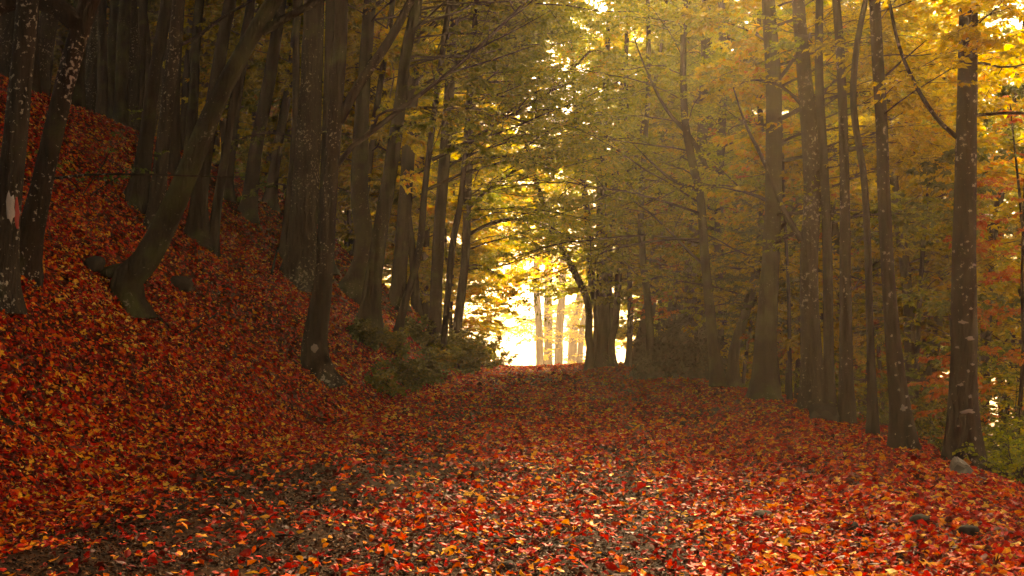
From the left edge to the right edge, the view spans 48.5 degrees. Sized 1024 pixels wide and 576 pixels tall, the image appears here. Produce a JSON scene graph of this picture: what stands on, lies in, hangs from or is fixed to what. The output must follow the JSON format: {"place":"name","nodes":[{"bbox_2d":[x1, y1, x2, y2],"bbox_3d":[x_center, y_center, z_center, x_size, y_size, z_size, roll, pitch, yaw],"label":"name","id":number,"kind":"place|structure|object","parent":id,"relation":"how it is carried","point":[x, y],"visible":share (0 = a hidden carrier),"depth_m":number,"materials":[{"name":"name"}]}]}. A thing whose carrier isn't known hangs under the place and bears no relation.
{"place":"outdoors","nodes":[
{"label":"outdoors","id":0,"kind":"place"},
{"bbox_2d":[0,73,1023,575],"bbox_3d":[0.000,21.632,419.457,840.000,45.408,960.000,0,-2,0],"label":"ground","id":1,"kind":"structure","parent":0,"point":[168,272],"depth_m":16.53,"materials":[{"name":"red plant"}]},
{"bbox_2d":[0,10,14,77],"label":"forest tree","id":2,"kind":"object","parent":1,"relation":"on","point":[6,29],"visible":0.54,"depth_m":26.08,"materials":[{"name":"brown plant"}]},
{"bbox_2d":[0,0,38,313],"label":"beech tree","id":3,"kind":"object","parent":1,"relation":"on","point":[15,139],"visible":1,"depth_m":11.70,"materials":[{"name":"brown plant"}]},
{"bbox_2d":[38,11,58,95],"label":"forest tree","id":4,"kind":"object","parent":1,"relation":"on","point":[47,27],"visible":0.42,"depth_m":25.16,"materials":[{"name":"brown plant"}]},
{"bbox_2d":[85,13,96,112],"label":"forest tree","id":5,"kind":"object","parent":1,"relation":"on","point":[91,78],"visible":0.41,"depth_m":38.99,"materials":[{"name":"brown plant"}]},
{"bbox_2d":[26,106,169,195],"bbox_3d":[-6.706,-2.116,17.553,2.100,1.465,2.658,0,-2,0],"label":"young shrub","id":6,"kind":"object","parent":1,"relation":"on","point":[115,180],"visible":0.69,"depth_m":17.80,"materials":[{"name":"green plant"}]},
{"bbox_2d":[95,0,107,117],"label":"forest tree","id":7,"kind":"object","parent":1,"relation":"on","point":[102,90],"visible":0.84,"depth_m":37.80,"materials":[{"name":"brown plant"}]},
{"bbox_2d":[107,0,118,118],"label":"forest tree","id":8,"kind":"object","parent":1,"relation":"on","point":[112,32],"visible":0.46,"depth_m":40.93,"materials":[{"name":"brown plant"}]},
{"bbox_2d":[112,0,132,127],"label":"forest tree","id":9,"kind":"object","parent":1,"relation":"on","point":[121,114],"visible":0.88,"depth_m":31.98,"materials":[{"name":"brown plant"}]},
{"bbox_2d":[0,0,244,287],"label":"beech tree","id":10,"kind":"object","parent":1,"relation":"on","point":[78,22],"visible":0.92,"depth_m":12.63,"materials":[{"name":"brown plant"}]},
{"bbox_2d":[128,0,139,130],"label":"forest tree","id":11,"kind":"object","parent":1,"relation":"on","point":[134,70],"visible":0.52,"depth_m":33.30,"materials":[{"name":"brown plant"}]},
{"bbox_2d":[138,0,147,124],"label":"forest tree","id":12,"kind":"object","parent":1,"relation":"on","point":[142,14],"visible":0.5,"depth_m":35.43,"materials":[{"name":"brown plant"}]},
{"bbox_2d":[123,0,171,213],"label":"beech tree","id":13,"kind":"object","parent":1,"relation":"on","point":[136,192],"visible":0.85,"depth_m":19.69,"materials":[{"name":"brown plant"}]},
{"bbox_2d":[168,19,183,173],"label":"forest tree","id":14,"kind":"object","parent":1,"relation":"on","point":[174,158],"visible":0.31,"depth_m":25.23,"materials":[{"name":"brown plant"}]},
{"bbox_2d":[181,4,193,149],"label":"forest tree","id":15,"kind":"object","parent":1,"relation":"on","point":[185,84],"visible":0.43,"depth_m":38.70,"materials":[{"name":"brown plant"}]},
{"bbox_2d":[183,0,203,152],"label":"forest tree","id":16,"kind":"object","parent":1,"relation":"on","point":[192,110],"visible":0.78,"depth_m":34.44,"materials":[{"name":"brown plant"}]},
{"bbox_2d":[142,0,255,230],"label":"beech tree","id":17,"kind":"object","parent":1,"relation":"on","point":[158,184],"visible":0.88,"depth_m":19.39,"materials":[{"name":"brown plant"}]},
{"bbox_2d":[183,0,236,247],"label":"beech tree","id":18,"kind":"object","parent":1,"relation":"on","point":[197,227],"visible":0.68,"depth_m":21.49,"materials":[{"name":"brown plant"}]},
{"bbox_2d":[98,0,326,318],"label":"beech tree","id":19,"kind":"object","parent":1,"relation":"on","point":[133,273],"visible":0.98,"depth_m":14.68,"materials":[{"name":"brown plant"}]},
{"bbox_2d":[206,0,252,257],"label":"beech tree","id":20,"kind":"object","parent":1,"relation":"on","point":[215,216],"visible":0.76,"depth_m":21.56,"materials":[{"name":"brown plant"}]},
{"bbox_2d":[223,1,255,201],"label":"beech tree","id":21,"kind":"object","parent":1,"relation":"on","point":[229,192],"visible":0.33,"depth_m":28.52,"materials":[{"name":"brown plant"}]},
{"bbox_2d":[163,0,346,175],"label":"edge tree","id":22,"kind":"object","parent":1,"relation":"on","point":[206,76],"visible":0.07,"depth_m":39.30,"materials":[{"name":"green plant"}]},
{"bbox_2d":[221,0,299,258],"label":"beech tree","id":23,"kind":"object","parent":1,"relation":"on","point":[295,80],"visible":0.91,"depth_m":26.38,"materials":[{"name":"brown plant"}]},
{"bbox_2d":[237,0,286,225],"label":"beech tree","id":24,"kind":"object","parent":1,"relation":"on","point":[248,208],"visible":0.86,"depth_m":28.40,"materials":[{"name":"brown plant"}]},
{"bbox_2d":[137,0,399,163],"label":"edge tree","id":25,"kind":"object","parent":1,"relation":"on","point":[212,9],"visible":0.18,"depth_m":37.47,"materials":[{"name":"green plant"}]},
{"bbox_2d":[261,0,302,211],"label":"beech tree","id":26,"kind":"object","parent":1,"relation":"on","point":[270,196],"visible":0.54,"depth_m":32.51,"materials":[{"name":"brown plant"}]},
{"bbox_2d":[279,0,323,291],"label":"beech tree","id":27,"kind":"object","parent":1,"relation":"on","point":[297,266],"visible":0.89,"depth_m":24.27,"materials":[{"name":"brown plant"}]},
{"bbox_2d":[218,0,389,185],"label":"edge tree","id":28,"kind":"object","parent":1,"relation":"on","point":[253,92],"visible":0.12,"depth_m":35.70,"materials":[{"name":"green plant"}]},
{"bbox_2d":[316,0,352,274],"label":"beech tree","id":29,"kind":"object","parent":1,"relation":"on","point":[329,22],"visible":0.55,"depth_m":29.60,"materials":[{"name":"brown plant"}]},
{"bbox_2d":[199,0,483,255],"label":"edge tree","id":30,"kind":"object","parent":1,"relation":"on","point":[204,90],"visible":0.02,"depth_m":38.65,"materials":[{"name":"green plant"}]},
{"bbox_2d":[195,0,510,251],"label":"edge tree","id":31,"kind":"object","parent":1,"relation":"on","point":[412,140],"visible":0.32,"depth_m":31.88,"materials":[{"name":"green plant"}]},
{"bbox_2d":[280,5,426,254],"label":"edge tree","id":32,"kind":"object","parent":1,"relation":"on","point":[348,217],"visible":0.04,"depth_m":39.98,"materials":[{"name":"green plant"}]},
{"bbox_2d":[265,0,462,285],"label":"edge tree","id":33,"kind":"object","parent":1,"relation":"on","point":[340,233],"visible":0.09,"depth_m":36.88,"materials":[{"name":"green plant"}]},
{"bbox_2d":[345,316,389,351],"bbox_3d":[-3.299,0.982,23.972,1.245,0.773,1.223,1,-3,-29],"label":"leafy bush","id":34,"kind":"object","parent":1,"relation":"on","point":[363,332],"visible":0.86,"depth_m":23.74,"materials":[{"name":"green plant"}]},
{"bbox_2d":[362,359,406,397],"bbox_3d":[-2.504,1.724,21.291,1.087,0.758,1.136,0,-2,0],"label":"leafy bush","id":35,"kind":"object","parent":1,"relation":"on","point":[384,380],"visible":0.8,"depth_m":21.18,"materials":[{"name":"green plant"}]},
{"bbox_2d":[378,323,412,357],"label":"leafy bush","id":36,"kind":"object","parent":1,"relation":"on","point":[395,342],"visible":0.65,"depth_m":25.87,"materials":[{"name":"green plant"}]},
{"bbox_2d":[380,349,439,391],"bbox_3d":[-2.066,1.709,23.359,1.087,0.902,1.108,2,-3,-31],"label":"leafy bush","id":37,"kind":"object","parent":1,"relation":"on","point":[411,375],"visible":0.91,"depth_m":23.14,"materials":[{"name":"green plant"}]},
{"bbox_2d":[243,0,596,316],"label":"edge tree","id":38,"kind":"object","parent":1,"relation":"on","point":[415,179],"visible":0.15,"depth_m":34.44,"materials":[{"name":"green plant"}]},
{"bbox_2d":[404,314,455,347],"bbox_3d":[-2.319,1.198,30.085,1.573,1.031,1.335,1,-3,-13],"label":"leafy bush","id":39,"kind":"object","parent":1,"relation":"on","point":[420,337],"visible":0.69,"depth_m":29.77,"materials":[{"name":"green plant"}]},
{"bbox_2d":[300,0,561,388],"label":"beech tree","id":40,"kind":"object","parent":1,"relation":"on","point":[315,359],"visible":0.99,"depth_m":18.83,"materials":[{"name":"brown plant"}]},
{"bbox_2d":[414,345,450,383],"bbox_3d":[-2.040,1.790,25.964,1.587,0.997,1.022,1,-3,-25],"label":"leafy bush","id":41,"kind":"object","parent":1,"relation":"on","point":[433,366],"visible":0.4,"depth_m":25.92,"materials":[{"name":"green plant"}]},
{"bbox_2d":[372,67,495,299],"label":"edge tree","id":42,"kind":"object","parent":1,"relation":"on","point":[426,276],"visible":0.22,"depth_m":37.81,"materials":[{"name":"green plant"}]},
{"bbox_2d":[279,0,593,319],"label":"edge tree","id":43,"kind":"object","parent":1,"relation":"on","point":[425,306],"visible":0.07,"depth_m":39.88,"materials":[{"name":"green plant"}]},
{"bbox_2d":[338,0,536,303],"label":"beech tree","id":44,"kind":"object","parent":1,"relation":"on","point":[351,283],"visible":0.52,"depth_m":29.16,"materials":[{"name":"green plant"}]},
{"bbox_2d":[378,124,512,336],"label":"edge tree","id":45,"kind":"object","parent":1,"relation":"on","point":[479,285],"visible":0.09,"depth_m":43.16,"materials":[{"name":"yellow plant"}]},
{"bbox_2d":[385,94,539,351],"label":"edge tree","id":46,"kind":"object","parent":1,"relation":"on","point":[481,250],"visible":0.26,"depth_m":39.28,"materials":[{"name":"yellow plant"}]},
{"bbox_2d":[342,25,588,295],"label":"edge tree","id":47,"kind":"object","parent":1,"relation":"on","point":[544,261],"visible":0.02,"depth_m":56.72,"materials":[{"name":"yellow plant"}]},
{"bbox_2d":[447,343,486,374],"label":"leafy bush","id":48,"kind":"object","parent":1,"relation":"on","point":[466,364],"visible":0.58,"depth_m":30.68,"materials":[{"name":"green plant"}]},
{"bbox_2d":[353,0,591,311],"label":"beech tree","id":49,"kind":"object","parent":1,"relation":"on","point":[398,284],"visible":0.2,"depth_m":33.09,"materials":[{"name":"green plant"}]},
{"bbox_2d":[376,0,623,333],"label":"beech tree","id":50,"kind":"object","parent":1,"relation":"on","point":[427,127],"visible":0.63,"depth_m":28.01,"materials":[{"name":"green plant"}]},
{"bbox_2d":[357,0,707,335],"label":"beech tree","id":51,"kind":"object","parent":1,"relation":"on","point":[370,306],"visible":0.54,"depth_m":26.12,"materials":[{"name":"brown plant"}]},
{"bbox_2d":[485,145,584,364],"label":"beech tree","id":52,"kind":"object","parent":1,"relation":"on","point":[540,350],"visible":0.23,"depth_m":98.43,"materials":[{"name":"yellow plant"}]},
{"bbox_2d":[485,128,593,364],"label":"beech tree","id":53,"kind":"object","parent":1,"relation":"on","point":[558,338],"visible":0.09,"depth_m":99.68,"materials":[{"name":"yellow plant"}]},
{"bbox_2d":[452,3,646,337],"bbox_3d":[0.635,-6.367,34.511,5.889,17.087,7.378,1,-3,-17],"label":"beech tree","id":54,"kind":"object","parent":1,"relation":"on","point":[467,232],"visible":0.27,"depth_m":33.98,"materials":[{"name":"yellow plant"}]},
{"bbox_2d":[513,132,592,364],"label":"beech tree","id":55,"kind":"object","parent":1,"relation":"on","point":[548,345],"visible":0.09,"depth_m":105.49,"materials":[{"name":"yellow plant"}]},
{"bbox_2d":[433,0,674,369],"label":"beech tree","id":56,"kind":"object","parent":1,"relation":"on","point":[464,150],"visible":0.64,"depth_m":28.57,"materials":[{"name":"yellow plant"}]},
{"bbox_2d":[426,0,686,349],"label":"beech tree","id":57,"kind":"object","parent":1,"relation":"on","point":[435,300],"visible":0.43,"depth_m":29.93,"materials":[{"name":"yellow plant"}]},
{"bbox_2d":[441,0,734,369],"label":"multi stemmed tree","id":58,"kind":"object","parent":1,"relation":"on","point":[600,347],"visible":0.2,"depth_m":36.47,"materials":[{"name":"yellow plant"}]},
{"bbox_2d":[552,190,634,362],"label":"beech tree","id":59,"kind":"object","parent":1,"relation":"on","point":[579,341],"visible":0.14,"depth_m":101.66,"materials":[{"name":"yellow plant"}]},
{"bbox_2d":[462,0,763,387],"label":"beech tree","id":60,"kind":"object","parent":1,"relation":"on","point":[717,377],"visible":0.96,"depth_m":24.10,"materials":[{"name":"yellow plant"}]},
{"bbox_2d":[508,0,734,365],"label":"beech tree","id":61,"kind":"object","parent":1,"relation":"on","point":[628,358],"visible":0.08,"depth_m":36.38,"materials":[{"name":"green plant"}]},
{"bbox_2d":[515,0,758,360],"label":"beech tree","id":62,"kind":"object","parent":1,"relation":"on","point":[650,338],"visible":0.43,"depth_m":29.07,"materials":[{"name":"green plant"}]},
{"bbox_2d":[512,0,778,308],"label":"edge tree","id":63,"kind":"object","parent":1,"relation":"on","point":[568,278],"visible":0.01,"depth_m":49.95,"materials":[{"name":"yellow plant"}]},
{"bbox_2d":[551,0,764,322],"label":"forest tree","id":64,"kind":"object","parent":1,"relation":"on","point":[670,303],"visible":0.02,"depth_m":39.22,"materials":[{"name":"yellow plant"}]},
{"bbox_2d":[565,0,754,364],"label":"beech tree","id":65,"kind":"object","parent":1,"relation":"on","point":[642,325],"visible":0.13,"depth_m":37.83,"materials":[{"name":"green plant"}]},
{"bbox_2d":[587,0,751,370],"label":"beech tree","id":66,"kind":"object","parent":1,"relation":"on","point":[719,153],"visible":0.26,"depth_m":32.73,"materials":[{"name":"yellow plant"}]},
{"bbox_2d":[621,289,728,380],"bbox_3d":[4.353,1.365,29.337,3.035,2.599,3.538,-1,-3,20],"label":"ivy mound","id":67,"kind":"object","parent":1,"relation":"on","point":[679,351],"visible":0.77,"depth_m":28.63,"materials":[{"name":"plant"}]},
{"bbox_2d":[561,0,799,308],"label":"forest tree","id":68,"kind":"object","parent":1,"relation":"on","point":[609,284],"visible":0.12,"depth_m":36.19,"materials":[{"name":"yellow plant"}]},
{"bbox_2d":[629,128,752,367],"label":"young tree","id":69,"kind":"object","parent":1,"relation":"on","point":[666,313],"visible":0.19,"depth_m":34.81,"materials":[{"name":"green plant"}]},
{"bbox_2d":[591,0,813,290],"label":"forest tree","id":70,"kind":"object","parent":1,"relation":"on","point":[738,146],"visible":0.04,"depth_m":37.40,"materials":[{"name":"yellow plant"}]},
{"bbox_2d":[594,0,852,308],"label":"beech tree","id":71,"kind":"object","parent":1,"relation":"on","point":[676,58],"visible":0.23,"depth_m":31.03,"materials":[{"name":"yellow plant"}]},
{"bbox_2d":[599,6,874,386],"bbox_3d":[5.529,-3.664,26.141,7.083,12.282,6.653,0,-2,0],"label":"beech tree","id":72,"kind":"object","parent":1,"relation":"on","point":[733,377],"visible":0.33,"depth_m":25.95,"materials":[{"name":"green plant"}]},
{"bbox_2d":[699,199,836,393],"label":"young tree","id":73,"kind":"object","parent":1,"relation":"on","point":[731,297],"visible":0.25,"depth_m":25.49,"materials":[{"name":"green plant"}]},
{"bbox_2d":[661,39,897,398],"bbox_3d":[7.546,-1.501,30.116,6.006,10.982,5.755,-2,-3,35],"label":"forest tree","id":74,"kind":"object","parent":1,"relation":"on","point":[797,362],"visible":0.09,"depth_m":29.73,"materials":[{"name":"green plant"}]},
{"bbox_2d":[710,53,849,399],"bbox_3d":[5.090,-1.119,21.323,2.696,6.781,2.067,-1,-3,28],"label":"sapling","id":75,"kind":"object","parent":1,"relation":"on","point":[789,395],"visible":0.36,"depth_m":20.88,"materials":[{"name":"brown plant"}]},
{"bbox_2d":[700,173,876,402],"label":"young tree","id":76,"kind":"object","parent":1,"relation":"on","point":[736,286],"visible":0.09,"depth_m":26.77,"materials":[{"name":"green plant"}]},
{"bbox_2d":[674,4,931,353],"bbox_3d":[7.007,-1.813,27.867,5.782,10.570,5.539,2,-3,-33],"label":"forest tree","id":77,"kind":"object","parent":1,"relation":"on","point":[740,218],"visible":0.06,"depth_m":27.47,"materials":[{"name":"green plant"}]},
{"bbox_2d":[663,0,943,355],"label":"forest tree","id":78,"kind":"object","parent":1,"relation":"on","point":[730,331],"visible":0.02,"depth_m":35.78,"materials":[{"name":"yellow plant"}]},
{"bbox_2d":[746,152,928,410],"bbox_3d":[6.437,0.082,22.788,3.499,5.440,3.389,0,-3,7],"label":"young tree","id":79,"kind":"object","parent":1,"relation":"on","point":[792,279],"visible":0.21,"depth_m":22.37,"materials":[{"name":"green plant"}]},
{"bbox_2d":[653,0,1023,400],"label":"beech tree","id":80,"kind":"object","parent":1,"relation":"on","point":[764,382],"visible":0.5,"depth_m":20.12,"materials":[{"name":"green plant"}]},
{"bbox_2d":[724,0,957,411],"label":"beech tree","id":81,"kind":"object","parent":1,"relation":"on","point":[810,391],"visible":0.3,"depth_m":18.17,"materials":[{"name":"brown plant"}]},
{"bbox_2d":[734,51,950,404],"bbox_3d":[7.264,-1.032,25.323,4.820,9.324,4.582,1,-3,-16],"label":"young tree","id":82,"kind":"object","parent":1,"relation":"on","point":[784,98],"visible":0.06,"depth_m":25.19,"materials":[{"name":"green plant"}]},
{"bbox_2d":[680,0,1016,412],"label":"forest tree","id":83,"kind":"object","parent":1,"relation":"on","point":[756,88],"visible":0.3,"depth_m":22.01,"materials":[{"name":"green plant"}]},
{"bbox_2d":[711,0,1023,426],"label":"forest tree","id":84,"kind":"object","parent":1,"relation":"on","point":[790,126],"visible":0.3,"depth_m":20.09,"materials":[{"name":"yellow plant"}]},
{"bbox_2d":[779,0,1023,456],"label":"forest tree","id":85,"kind":"object","parent":1,"relation":"on","point":[1000,205],"visible":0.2,"depth_m":20.90,"materials":[{"name":"yellow plant"}]},
{"bbox_2d":[828,369,981,445],"bbox_3d":[5.867,1.833,16.542,1.814,1.324,1.932,2,-3,-43],"label":"leafy bush","id":86,"kind":"object","parent":1,"relation":"on","point":[883,412],"visible":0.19,"depth_m":16.52,"materials":[{"name":"green plant"}]},
{"bbox_2d":[802,0,1023,406],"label":"beech tree","id":87,"kind":"object","parent":1,"relation":"on","point":[829,389],"visible":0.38,"depth_m":17.04,"materials":[{"name":"yellow plant"}]},
{"bbox_2d":[818,124,1022,451],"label":"young tree","id":88,"kind":"object","parent":1,"relation":"on","point":[863,333],"visible":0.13,"depth_m":21.21,"materials":[{"name":"green plant"}]},
{"bbox_2d":[819,16,1023,413],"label":"young tree","id":89,"kind":"object","parent":1,"relation":"on","point":[921,256],"visible":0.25,"depth_m":19.24,"materials":[{"name":"yellow plant"}]},
{"bbox_2d":[833,0,1013,434],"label":"beech tree","id":90,"kind":"object","parent":1,"relation":"on","point":[872,412],"visible":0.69,"depth_m":13.78,"materials":[{"name":"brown plant"}]},
{"bbox_2d":[831,0,1023,423],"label":"beech tree","id":91,"kind":"object","parent":1,"relation":"on","point":[846,408],"visible":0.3,"depth_m":16.22,"materials":[{"name":"brown plant"}]},
{"bbox_2d":[833,0,1023,440],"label":"forest tree","id":92,"kind":"object","parent":1,"relation":"on","point":[981,203],"visible":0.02,"depth_m":23.43,"materials":[{"name":"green plant"}]},
{"bbox_2d":[836,11,1020,397],"bbox_3d":[10.031,-0.838,26.388,4.165,11.272,6.721,0,-2,-4],"label":"forest tree","id":93,"kind":"object","parent":1,"relation":"on","point":[922,378],"visible":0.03,"depth_m":26.22,"materials":[{"name":"green plant"}]},
{"bbox_2d":[852,56,1023,427],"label":"young tree","id":94,"kind":"object","parent":1,"relation":"on","point":[924,201],"visible":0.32,"depth_m":17.91,"materials":[{"name":"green plant"}]},
{"bbox_2d":[861,0,1023,449],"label":"beech tree","id":95,"kind":"object","parent":1,"relation":"on","point":[902,432],"visible":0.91,"depth_m":12.27,"materials":[{"name":"brown plant"}]},
{"bbox_2d":[882,389,1010,452],"bbox_3d":[5.654,1.794,14.840,1.862,1.064,1.480,0,-2,0],"label":"leafy bush","id":96,"kind":"object","parent":1,"relation":"on","point":[942,422],"visible":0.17,"depth_m":14.70,"materials":[{"name":"green plant"}]},
{"bbox_2d":[874,83,1023,407],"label":"young tree","id":97,"kind":"object","parent":1,"relation":"on","point":[947,156],"visible":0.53,"depth_m":15.19,"materials":[{"name":"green plant"}]},
{"bbox_2d":[888,0,1023,472],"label":"beech tree","id":98,"kind":"object","parent":1,"relation":"on","point":[963,422],"visible":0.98,"depth_m":11.48,"materials":[{"name":"brown plant"}]},
{"bbox_2d":[907,109,1023,478],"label":"young tree","id":99,"kind":"object","parent":1,"relation":"on","point":[980,248],"visible":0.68,"depth_m":13.68,"materials":[{"name":"green plant"}]},
{"bbox_2d":[925,391,1023,479],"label":"leafy bush","id":100,"kind":"object","parent":1,"relation":"on","point":[1013,435],"visible":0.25,"depth_m":12.55,"materials":[{"name":"green plant"}]},
{"bbox_2d":[938,56,1023,441],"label":"young tree","id":101,"kind":"object","parent":1,"relation":"on","point":[1006,146],"visible":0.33,"depth_m":18.74,"materials":[{"name":"orange plant"}]},
{"bbox_2d":[952,417,1023,483],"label":"leafy bush","id":102,"kind":"object","parent":1,"relation":"on","point":[1014,465],"visible":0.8,"depth_m":11.45,"materials":[{"name":"green plant"}]},
{"bbox_2d":[0,366,1023,575],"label":"path","id":103,"kind":"structure","parent":0,"point":[317,534],"depth_m":7.78,"materials":[{"name":"red plant"}]},
{"bbox_2d":[339,0,1023,365],"label":"sky","id":104,"kind":"structure","parent":0,"point":[526,350],"materials":[{"name":"white"}]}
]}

